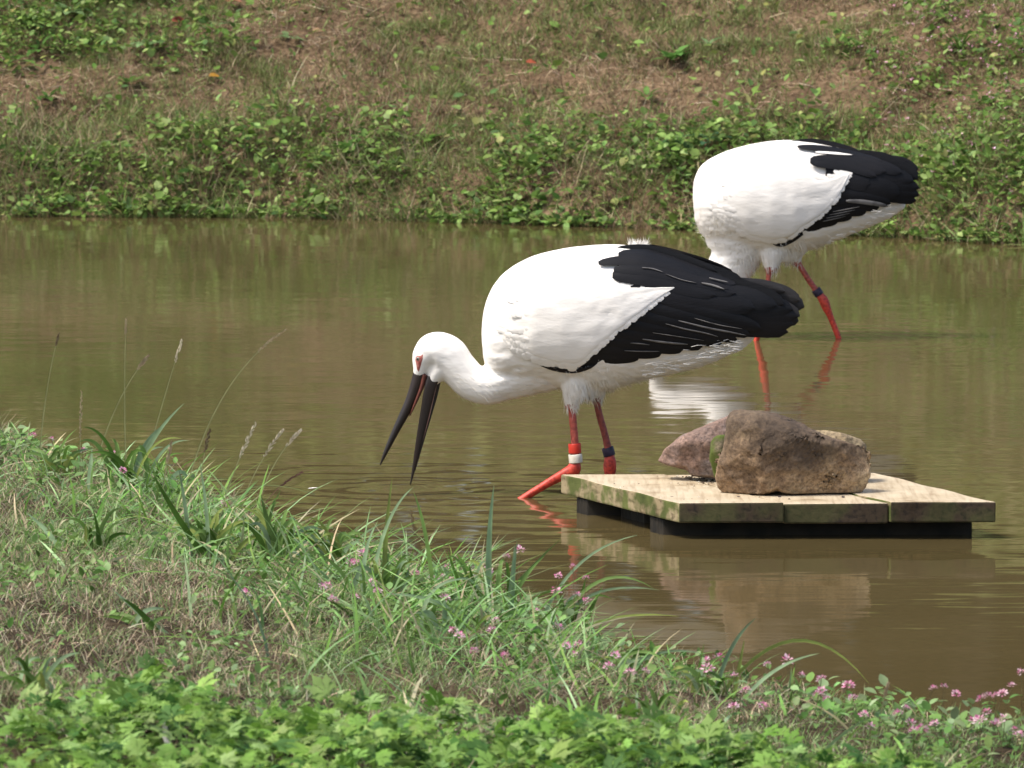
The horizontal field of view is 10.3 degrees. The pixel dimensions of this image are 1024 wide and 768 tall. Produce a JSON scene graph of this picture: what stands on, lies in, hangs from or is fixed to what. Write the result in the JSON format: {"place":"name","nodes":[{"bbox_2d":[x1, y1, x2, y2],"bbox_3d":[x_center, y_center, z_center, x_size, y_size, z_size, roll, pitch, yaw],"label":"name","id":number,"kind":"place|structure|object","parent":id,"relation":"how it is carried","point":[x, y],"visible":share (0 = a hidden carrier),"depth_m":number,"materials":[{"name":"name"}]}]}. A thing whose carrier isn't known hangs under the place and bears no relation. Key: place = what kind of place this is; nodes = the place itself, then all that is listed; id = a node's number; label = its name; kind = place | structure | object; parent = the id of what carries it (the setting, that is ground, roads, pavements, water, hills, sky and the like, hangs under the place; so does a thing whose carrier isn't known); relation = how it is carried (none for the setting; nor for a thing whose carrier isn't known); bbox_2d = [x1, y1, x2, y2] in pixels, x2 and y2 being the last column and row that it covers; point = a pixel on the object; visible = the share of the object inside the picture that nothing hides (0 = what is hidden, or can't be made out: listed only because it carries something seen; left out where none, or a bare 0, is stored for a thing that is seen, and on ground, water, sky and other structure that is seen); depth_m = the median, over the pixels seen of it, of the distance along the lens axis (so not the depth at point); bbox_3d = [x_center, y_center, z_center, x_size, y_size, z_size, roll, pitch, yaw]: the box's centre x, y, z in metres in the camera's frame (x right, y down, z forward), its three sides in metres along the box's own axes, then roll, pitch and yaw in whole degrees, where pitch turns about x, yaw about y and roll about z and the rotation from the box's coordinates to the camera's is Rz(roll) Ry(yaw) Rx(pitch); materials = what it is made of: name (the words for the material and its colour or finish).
{"place":"outdoors","nodes":[
{"label":"outdoors","id":0,"kind":"place"},
{"bbox_2d":[0,216,1023,728],"bbox_3d":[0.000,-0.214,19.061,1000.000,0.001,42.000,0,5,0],"label":"pond water","id":1,"kind":"structure","parent":0,"point":[914,374],"depth_m":16.06,"materials":[{"name":"brown liquid"}]},
{"bbox_2d":[242,428,283,501],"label":"seed stalk","id":2,"kind":"object","parent":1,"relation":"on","point":[278,436],"visible":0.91,"depth_m":13.39,"materials":[{"name":"beige plant"}]},
{"bbox_2d":[262,428,301,491],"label":"seed stalk","id":3,"kind":"object","parent":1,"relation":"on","point":[295,435],"visible":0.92,"depth_m":13.45,"materials":[{"name":"beige plant"}]},
{"bbox_2d":[265,471,303,503],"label":"seed stalk","id":4,"kind":"object","parent":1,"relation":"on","point":[290,478],"visible":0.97,"depth_m":13.46,"materials":[{"name":"green plant"}]},
{"bbox_2d":[380,237,803,497],"bbox_3d":[0.194,-0.022,13.786,1.029,0.680,0.327,0,5,0],"label":"stork","id":5,"kind":"object","parent":1,"relation":"on","point":[579,325],"visible":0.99,"depth_m":13.68,"materials":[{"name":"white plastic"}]},
{"bbox_2d":[561,473,995,534],"bbox_3d":[0.607,0.311,13.226,0.980,0.147,0.634,0,5,0],"label":"wooden raft","id":6,"kind":"object","parent":1,"relation":"on","point":[883,505],"visible":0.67,"depth_m":13.01,"materials":[{"name":"beige wood"}]},
{"bbox_2d":[658,416,727,478],"bbox_3d":[0.462,0.147,13.372,0.237,0.154,0.136,0,5,0],"label":"rock","id":7,"kind":"object","parent":6,"relation":"on","point":[689,452],"visible":0.57,"depth_m":13.32,"materials":[{"name":"brown stone"}]},
{"bbox_2d":[614,475,789,499],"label":"feed crumbs","id":8,"kind":"object","parent":6,"relation":"on","point":[691,477],"visible":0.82,"depth_m":13.38,"materials":[{"name":"beige plant"}]},
{"bbox_2d":[709,435,724,476],"bbox_3d":[0.488,0.172,13.244,0.057,0.109,0.065,0,5,0],"label":"rock","id":9,"kind":"object","parent":6,"relation":"on","point":[716,444],"visible":0.45,"depth_m":13.22,"materials":[{"name":"stone"}]},
{"bbox_2d":[715,409,870,493],"bbox_3d":[0.647,0.153,13.087,0.362,0.193,0.158,0,5,0],"label":"rock","id":10,"kind":"object","parent":6,"relation":"on","point":[763,452],"visible":1,"depth_m":13.04,"materials":[{"name":"beige stone"}]},
{"bbox_2d":[816,430,866,449],"bbox_3d":[0.750,0.166,13.322,0.162,0.119,0.107,0,5,0],"label":"rock","id":11,"kind":"object","parent":6,"relation":"on","point":[847,438],"visible":0.23,"depth_m":13.29,"materials":[{"name":"stone"}]},
{"bbox_2d":[692,139,918,340],"bbox_3d":[0.869,-0.441,18.265,0.885,0.696,0.333,0,5,0],"label":"stork","id":12,"kind":"object","parent":1,"relation":"on","point":[771,205],"visible":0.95,"depth_m":18.14,"materials":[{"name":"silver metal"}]},
{"bbox_2d":[0,0,1023,245],"bbox_3d":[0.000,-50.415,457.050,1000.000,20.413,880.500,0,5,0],"label":"bank","id":13,"kind":"structure","parent":0,"point":[648,80],"depth_m":24.99,"materials":[{"name":"green plant"}]},
{"bbox_2d":[0,55,37,65],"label":"broadleaf weed","id":14,"kind":"object","parent":13,"relation":"on","point":[15,57],"visible":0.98,"depth_m":25.77,"materials":[{"name":"green plant"}]},
{"bbox_2d":[9,12,51,21],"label":"broadleaf weed","id":15,"kind":"object","parent":13,"relation":"on","point":[30,19],"visible":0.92,"depth_m":26.15,"materials":[{"name":"green plant"}]},
{"bbox_2d":[23,32,56,55],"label":"broadleaf weed","id":16,"kind":"object","parent":13,"relation":"on","point":[35,46],"visible":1,"depth_m":25.88,"materials":[{"name":"green plant"}]},
{"bbox_2d":[36,88,60,100],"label":"broadleaf weed","id":17,"kind":"object","parent":13,"relation":"on","point":[51,94],"visible":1,"depth_m":25.41,"materials":[{"name":"green plant"}]},
{"bbox_2d":[47,0,88,14],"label":"broadleaf weed","id":18,"kind":"object","parent":13,"relation":"on","point":[67,12],"visible":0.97,"depth_m":26.24,"materials":[{"name":"green plant"}]},
{"bbox_2d":[111,74,144,82],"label":"broadleaf weed","id":19,"kind":"object","parent":13,"relation":"on","point":[131,78],"visible":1,"depth_m":25.47,"materials":[{"name":"green plant"}]},
{"bbox_2d":[121,41,159,49],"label":"broadleaf weed","id":20,"kind":"object","parent":13,"relation":"on","point":[138,44],"visible":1,"depth_m":25.79,"materials":[{"name":"green plant"}]},
{"bbox_2d":[274,31,307,41],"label":"broadleaf weed","id":21,"kind":"object","parent":13,"relation":"on","point":[285,35],"visible":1,"depth_m":25.86,"materials":[{"name":"green plant"}]},
{"bbox_2d":[331,138,366,152],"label":"broadleaf weed","id":22,"kind":"object","parent":13,"relation":"on","point":[343,145],"visible":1,"depth_m":24.72,"materials":[{"name":"green plant"}]},
{"bbox_2d":[0,0,1022,189],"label":"dry straw","id":23,"kind":"object","parent":13,"relation":"on","point":[386,3],"visible":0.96,"depth_m":25.18,"materials":[{"name":"beige plant"}]},
{"bbox_2d":[0,0,1023,245],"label":"leafy ground cover","id":24,"kind":"object","parent":13,"relation":"on","point":[536,160],"visible":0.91,"depth_m":24.48,"materials":[{"name":"green plant"}]},
{"bbox_2d":[632,86,661,98],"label":"broadleaf weed","id":25,"kind":"object","parent":13,"relation":"on","point":[646,89],"visible":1,"depth_m":24.76,"materials":[{"name":"green plant"}]},
{"bbox_2d":[650,45,690,60],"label":"broadleaf weed","id":26,"kind":"object","parent":13,"relation":"on","point":[674,55],"visible":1,"depth_m":25.03,"materials":[{"name":"green plant"}]},
{"bbox_2d":[685,127,731,144],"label":"broadleaf weed","id":27,"kind":"object","parent":13,"relation":"on","point":[704,142],"visible":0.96,"depth_m":24.13,"materials":[{"name":"green plant"}]},
{"bbox_2d":[696,37,725,44],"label":"broadleaf weed","id":28,"kind":"object","parent":13,"relation":"on","point":[710,42],"visible":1,"depth_m":25.05,"materials":[{"name":"green plant"}]},
{"bbox_2d":[937,30,985,53],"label":"broadleaf weed","id":29,"kind":"object","parent":13,"relation":"on","point":[963,39],"visible":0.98,"depth_m":24.24,"materials":[{"name":"green plant"}]},
{"bbox_2d":[961,92,1006,103],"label":"broadleaf weed","id":30,"kind":"object","parent":13,"relation":"on","point":[985,99],"visible":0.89,"depth_m":23.77,"materials":[{"name":"green plant"}]},
{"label":"side bank grass","id":31,"kind":"object","parent":13,"relation":"on","visible":0},
{"bbox_2d":[858,0,1023,191],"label":"tiny pink blossoms","id":32,"kind":"object","parent":31,"relation":"on","point":[969,116],"visible":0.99,"depth_m":23.99,"materials":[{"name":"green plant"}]},
{"bbox_2d":[0,408,1023,767],"bbox_3d":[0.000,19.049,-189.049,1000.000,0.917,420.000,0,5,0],"label":"bank","id":33,"kind":"structure","parent":0,"point":[606,703],"depth_m":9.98,"materials":[{"name":"green plant"}]},
{"bbox_2d":[0,652,77,697],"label":"sedge tuft","id":34,"kind":"object","parent":33,"relation":"on","point":[43,675],"visible":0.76,"depth_m":9.16,"materials":[{"name":"green plant"}]},
{"bbox_2d":[38,333,59,460],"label":"seed stalk","id":35,"kind":"object","parent":33,"relation":"on","point":[57,339],"visible":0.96,"depth_m":13.98,"materials":[{"name":"green plant"}]},
{"bbox_2d":[23,430,89,476],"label":"sedge tuft","id":36,"kind":"object","parent":33,"relation":"on","point":[49,461],"visible":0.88,"depth_m":13.69,"materials":[{"name":"green plant"}]},
{"bbox_2d":[26,508,129,549],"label":"sedge tuft","id":37,"kind":"object","parent":33,"relation":"on","point":[90,532],"visible":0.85,"depth_m":11.81,"materials":[{"name":"green plant"}]},
{"bbox_2d":[79,390,82,471],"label":"seed stalk","id":38,"kind":"object","parent":33,"relation":"on","point":[80,416],"visible":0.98,"depth_m":13.78,"materials":[{"name":"green plant"}]},
{"bbox_2d":[93,354,149,473],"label":"seed stalk","id":39,"kind":"object","parent":33,"relation":"on","point":[142,362],"visible":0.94,"depth_m":13.59,"materials":[{"name":"green plant"}]},
{"bbox_2d":[124,319,126,460],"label":"seed stalk","id":40,"kind":"object","parent":33,"relation":"on","point":[124,386],"visible":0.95,"depth_m":13.62,"materials":[{"name":"green plant"}]},
{"bbox_2d":[79,405,189,493],"bbox_3d":[-0.888,0.165,13.392,0.258,0.246,0.116,0,5,0],"label":"sedge tuft","id":41,"kind":"object","parent":33,"relation":"on","point":[145,449],"visible":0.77,"depth_m":13.38,"materials":[{"name":"green plant"}]},
{"bbox_2d":[100,589,169,633],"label":"sedge tuft","id":42,"kind":"object","parent":33,"relation":"on","point":[144,617],"visible":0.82,"depth_m":10.32,"materials":[{"name":"green plant"}]},
{"bbox_2d":[140,339,182,480],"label":"seed stalk","id":43,"kind":"object","parent":33,"relation":"on","point":[180,345],"visible":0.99,"depth_m":13.44,"materials":[{"name":"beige plant"}]},
{"bbox_2d":[160,440,172,504],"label":"seed stalk","id":44,"kind":"object","parent":33,"relation":"on","point":[169,450],"visible":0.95,"depth_m":12.85,"materials":[{"name":"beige plant"}]},
{"bbox_2d":[198,428,210,504],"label":"seed stalk","id":45,"kind":"object","parent":33,"relation":"on","point":[207,438],"visible":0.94,"depth_m":12.97,"materials":[{"name":"green plant"}]},
{"bbox_2d":[154,464,255,562],"bbox_3d":[-0.625,0.283,11.977,0.254,0.253,0.097,0,5,0],"label":"sedge tuft","id":46,"kind":"object","parent":33,"relation":"on","point":[201,534],"visible":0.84,"depth_m":11.97,"materials":[{"name":"green plant"}]},
{"bbox_2d":[186,329,285,487],"bbox_3d":[-0.644,0.077,13.173,0.244,0.412,0.009,0,5,0],"label":"seed stalk","id":47,"kind":"object","parent":33,"relation":"on","point":[264,345],"visible":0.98,"depth_m":13.17,"materials":[{"name":"green plant"}]},
{"bbox_2d":[219,422,256,519],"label":"seed stalk","id":48,"kind":"object","parent":33,"relation":"on","point":[247,438],"visible":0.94,"depth_m":12.34,"materials":[{"name":"beige plant"}]},
{"bbox_2d":[228,485,314,500],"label":"seed stalk","id":49,"kind":"object","parent":33,"relation":"on","point":[308,492],"visible":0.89,"depth_m":13.28,"materials":[{"name":"green plant"}]},
{"bbox_2d":[218,495,329,561],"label":"sedge tuft","id":50,"kind":"object","parent":33,"relation":"on","point":[267,533],"visible":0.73,"depth_m":11.98,"materials":[{"name":"green plant"}]},
{"bbox_2d":[306,582,326,619],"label":"smartweed flower","id":51,"kind":"object","parent":33,"relation":"on","point":[323,584],"visible":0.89,"depth_m":10.79,"materials":[{"name":"pink plant"}]},
{"bbox_2d":[286,517,375,568],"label":"sedge tuft","id":52,"kind":"object","parent":33,"relation":"on","point":[340,538],"visible":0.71,"depth_m":11.89,"materials":[{"name":"green plant"}]},
{"bbox_2d":[327,594,338,633],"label":"smartweed flower","id":53,"kind":"object","parent":33,"relation":"on","point":[331,596],"visible":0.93,"depth_m":10.64,"materials":[{"name":"pink plant"}]},
{"bbox_2d":[308,481,435,600],"bbox_3d":[-0.276,0.322,11.207,0.254,0.275,0.091,0,5,0],"label":"sedge tuft","id":54,"kind":"object","parent":33,"relation":"on","point":[397,569],"visible":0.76,"depth_m":11.20,"materials":[{"name":"green plant"}]},
{"bbox_2d":[359,579,491,644],"bbox_3d":[-0.161,0.437,10.736,0.260,0.134,0.092,0,5,0],"label":"sedge tuft","id":55,"kind":"object","parent":33,"relation":"on","point":[430,613],"visible":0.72,"depth_m":10.74,"materials":[{"name":"green plant"}]},
{"bbox_2d":[442,625,459,653],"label":"smartweed flower","id":56,"kind":"object","parent":33,"relation":"on","point":[450,627],"visible":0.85,"depth_m":10.44,"materials":[{"name":"pink plant"}]},
{"bbox_2d":[448,631,464,668],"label":"smartweed flower","id":57,"kind":"object","parent":33,"relation":"on","point":[459,632],"visible":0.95,"depth_m":10.26,"materials":[{"name":"pink plant"}]},
{"bbox_2d":[0,650,986,767],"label":"lobed leaf cover","id":58,"kind":"object","parent":33,"relation":"on","point":[168,700],"visible":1,"depth_m":8.51,"materials":[{"name":"green plant"}]},
{"bbox_2d":[446,487,541,616],"bbox_3d":[-0.036,0.341,11.151,0.200,0.300,0.091,-1,5,-7],"label":"sedge tuft","id":59,"kind":"object","parent":33,"relation":"on","point":[488,565],"visible":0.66,"depth_m":11.14,"materials":[{"name":"green plant"}]},
{"bbox_2d":[492,651,509,684],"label":"smartweed flower","id":60,"kind":"object","parent":33,"relation":"on","point":[496,667],"visible":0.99,"depth_m":9.95,"materials":[{"name":"pink plant"}]},
{"bbox_2d":[0,420,1021,767],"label":"creeping herbs","id":61,"kind":"object","parent":33,"relation":"on","point":[106,564],"visible":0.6,"depth_m":10.32,"materials":[{"name":"green plant"}]},
{"bbox_2d":[0,421,1023,752],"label":"waterside leaves","id":62,"kind":"object","parent":33,"relation":"on","point":[826,703],"visible":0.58,"depth_m":10.22,"materials":[{"name":"green plant"}]},
{"bbox_2d":[557,641,571,682],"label":"smartweed flower","id":63,"kind":"object","parent":33,"relation":"on","point":[569,646],"visible":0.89,"depth_m":10.20,"materials":[{"name":"pink plant"}]},
{"bbox_2d":[569,563,580,626],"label":"smartweed flower","id":64,"kind":"object","parent":33,"relation":"on","point":[573,589],"visible":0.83,"depth_m":11.05,"materials":[{"name":"green plant"}]},
{"bbox_2d":[524,535,672,631],"bbox_3d":[0.155,0.427,11.369,0.356,0.249,0.115,0,5,0],"label":"sedge tuft","id":65,"kind":"object","parent":33,"relation":"on","point":[563,606],"visible":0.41,"depth_m":11.37,"materials":[{"name":"green plant"}]},
{"bbox_2d":[603,661,620,695],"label":"smartweed flower","id":66,"kind":"object","parent":33,"relation":"on","point":[607,664],"visible":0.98,"depth_m":9.93,"materials":[{"name":"pink plant"}]},
{"bbox_2d":[605,650,628,678],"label":"smartweed flower","id":67,"kind":"object","parent":33,"relation":"on","point":[617,654],"visible":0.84,"depth_m":10.14,"materials":[{"name":"pink plant"}]},
{"bbox_2d":[614,668,641,697],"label":"smartweed flower","id":68,"kind":"object","parent":33,"relation":"on","point":[631,670],"visible":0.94,"depth_m":9.87,"materials":[{"name":"pink plant"}]},
{"bbox_2d":[591,646,700,676],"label":"sedge tuft","id":69,"kind":"object","parent":33,"relation":"on","point":[633,652],"visible":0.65,"depth_m":10.41,"materials":[{"name":"green plant"}]},
{"bbox_2d":[620,688,687,716],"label":"sedge tuft","id":70,"kind":"object","parent":33,"relation":"on","point":[662,699],"visible":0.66,"depth_m":9.71,"materials":[{"name":"green plant"}]},
{"bbox_2d":[699,656,718,693],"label":"smartweed flower","id":71,"kind":"object","parent":33,"relation":"on","point":[706,658],"visible":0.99,"depth_m":10.08,"materials":[{"name":"pink plant"}]},
{"bbox_2d":[699,662,719,692],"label":"smartweed flower","id":72,"kind":"object","parent":33,"relation":"on","point":[706,671],"visible":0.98,"depth_m":10.08,"materials":[{"name":"pink plant"}]},
{"bbox_2d":[728,702,739,727],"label":"smartweed flower","id":73,"kind":"object","parent":33,"relation":"on","point":[733,713],"visible":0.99,"depth_m":9.60,"materials":[{"name":"pink plant"}]},
{"bbox_2d":[736,685,751,723],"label":"smartweed flower","id":74,"kind":"object","parent":33,"relation":"on","point":[745,687],"visible":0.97,"depth_m":9.69,"materials":[{"name":"pink plant"}]},
{"bbox_2d":[660,618,867,698],"bbox_3d":[0.448,0.498,10.107,0.372,0.167,0.075,-1,5,-5],"label":"sedge tuft","id":75,"kind":"object","parent":33,"relation":"on","point":[697,673],"visible":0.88,"depth_m":10.11,"materials":[{"name":"green plant"}]},
{"bbox_2d":[758,701,772,726],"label":"smartweed flower","id":76,"kind":"object","parent":33,"relation":"on","point":[768,723],"visible":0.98,"depth_m":9.63,"materials":[{"name":"pink plant"}]},
{"bbox_2d":[807,690,824,726],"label":"smartweed flower","id":77,"kind":"object","parent":33,"relation":"on","point":[814,716],"visible":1,"depth_m":9.72,"materials":[{"name":"pink plant"}]},
{"bbox_2d":[815,686,826,718],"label":"smartweed flower","id":78,"kind":"object","parent":33,"relation":"on","point":[818,689],"visible":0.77,"depth_m":9.90,"materials":[{"name":"pink plant"}]},
{"bbox_2d":[812,695,830,732],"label":"smartweed flower","id":79,"kind":"object","parent":33,"relation":"on","point":[816,725],"visible":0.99,"depth_m":9.66,"materials":[{"name":"green plant"}]},
{"bbox_2d":[841,680,857,712],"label":"smartweed flower","id":80,"kind":"object","parent":33,"relation":"on","point":[845,682],"visible":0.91,"depth_m":9.99,"materials":[{"name":"pink plant"}]},
{"bbox_2d":[842,694,862,722],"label":"smartweed flower","id":81,"kind":"object","parent":33,"relation":"on","point":[849,697],"visible":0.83,"depth_m":9.84,"materials":[{"name":"pink plant"}]},
{"bbox_2d":[849,710,878,748],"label":"smartweed flower","id":82,"kind":"object","parent":33,"relation":"on","point":[866,713],"visible":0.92,"depth_m":9.48,"materials":[{"name":"pink plant"}]},
{"bbox_2d":[864,722,877,761],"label":"smartweed flower","id":83,"kind":"object","parent":33,"relation":"on","point":[871,750],"visible":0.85,"depth_m":9.21,"materials":[{"name":"pink plant"}]},
{"bbox_2d":[877,681,889,733],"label":"seed stalk","id":84,"kind":"object","parent":33,"relation":"on","point":[886,689],"visible":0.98,"depth_m":9.66,"materials":[{"name":"green plant"}]},
{"bbox_2d":[882,708,905,736],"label":"smartweed flower","id":85,"kind":"object","parent":33,"relation":"on","point":[897,709],"visible":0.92,"depth_m":9.60,"materials":[{"name":"pink plant"}]},
{"bbox_2d":[903,718,915,751],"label":"smartweed flower","id":86,"kind":"object","parent":33,"relation":"on","point":[911,720],"visible":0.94,"depth_m":9.48,"materials":[{"name":"pink plant"}]},
{"bbox_2d":[901,725,918,749],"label":"smartweed flower","id":87,"kind":"object","parent":33,"relation":"on","point":[907,740],"visible":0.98,"depth_m":9.39,"materials":[{"name":"green plant"}]},
{"bbox_2d":[915,723,933,753],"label":"smartweed flower","id":88,"kind":"object","parent":33,"relation":"on","point":[925,738],"visible":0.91,"depth_m":9.45,"materials":[{"name":"pink plant"}]},
{"bbox_2d":[919,719,951,757],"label":"smartweed flower","id":89,"kind":"object","parent":33,"relation":"on","point":[933,721],"visible":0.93,"depth_m":9.36,"materials":[{"name":"pink plant"}]},
{"bbox_2d":[969,716,982,747],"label":"smartweed flower","id":90,"kind":"object","parent":33,"relation":"on","point":[976,739],"visible":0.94,"depth_m":9.51,"materials":[{"name":"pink plant"}]},
{"bbox_2d":[973,714,992,755],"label":"smartweed flower","id":91,"kind":"object","parent":33,"relation":"on","point":[977,716],"visible":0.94,"depth_m":9.42,"materials":[{"name":"pink plant"}]},
{"bbox_2d":[989,717,1012,754],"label":"smartweed flower","id":92,"kind":"object","parent":33,"relation":"on","point":[998,722],"visible":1,"depth_m":9.46,"materials":[{"name":"pink plant"}]},
{"bbox_2d":[994,713,1009,742],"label":"smartweed flower","id":93,"kind":"object","parent":33,"relation":"on","point":[1002,739],"visible":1,"depth_m":9.51,"materials":[{"name":"pink plant"}]},
{"bbox_2d":[994,718,1011,745],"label":"smartweed flower","id":94,"kind":"object","parent":33,"relation":"on","point":[1005,737],"visible":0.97,"depth_m":9.54,"materials":[{"name":"green plant"}]},
{"bbox_2d":[1003,682,1016,713],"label":"smartweed flower","id":95,"kind":"object","parent":33,"relation":"on","point":[1007,700],"visible":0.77,"depth_m":9.98,"materials":[{"name":"green plant"}]},
{"bbox_2d":[1009,730,1023,763],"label":"smartweed flower","id":96,"kind":"object","parent":33,"relation":"on","point":[1014,756],"visible":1,"depth_m":9.33,"materials":[{"name":"green plant"}]},
{"bbox_2d":[1010,667,1023,723],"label":"smartweed flower","id":97,"kind":"object","parent":33,"relation":"on","point":[1019,670],"visible":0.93,"depth_m":9.96,"materials":[{"name":"green plant"}]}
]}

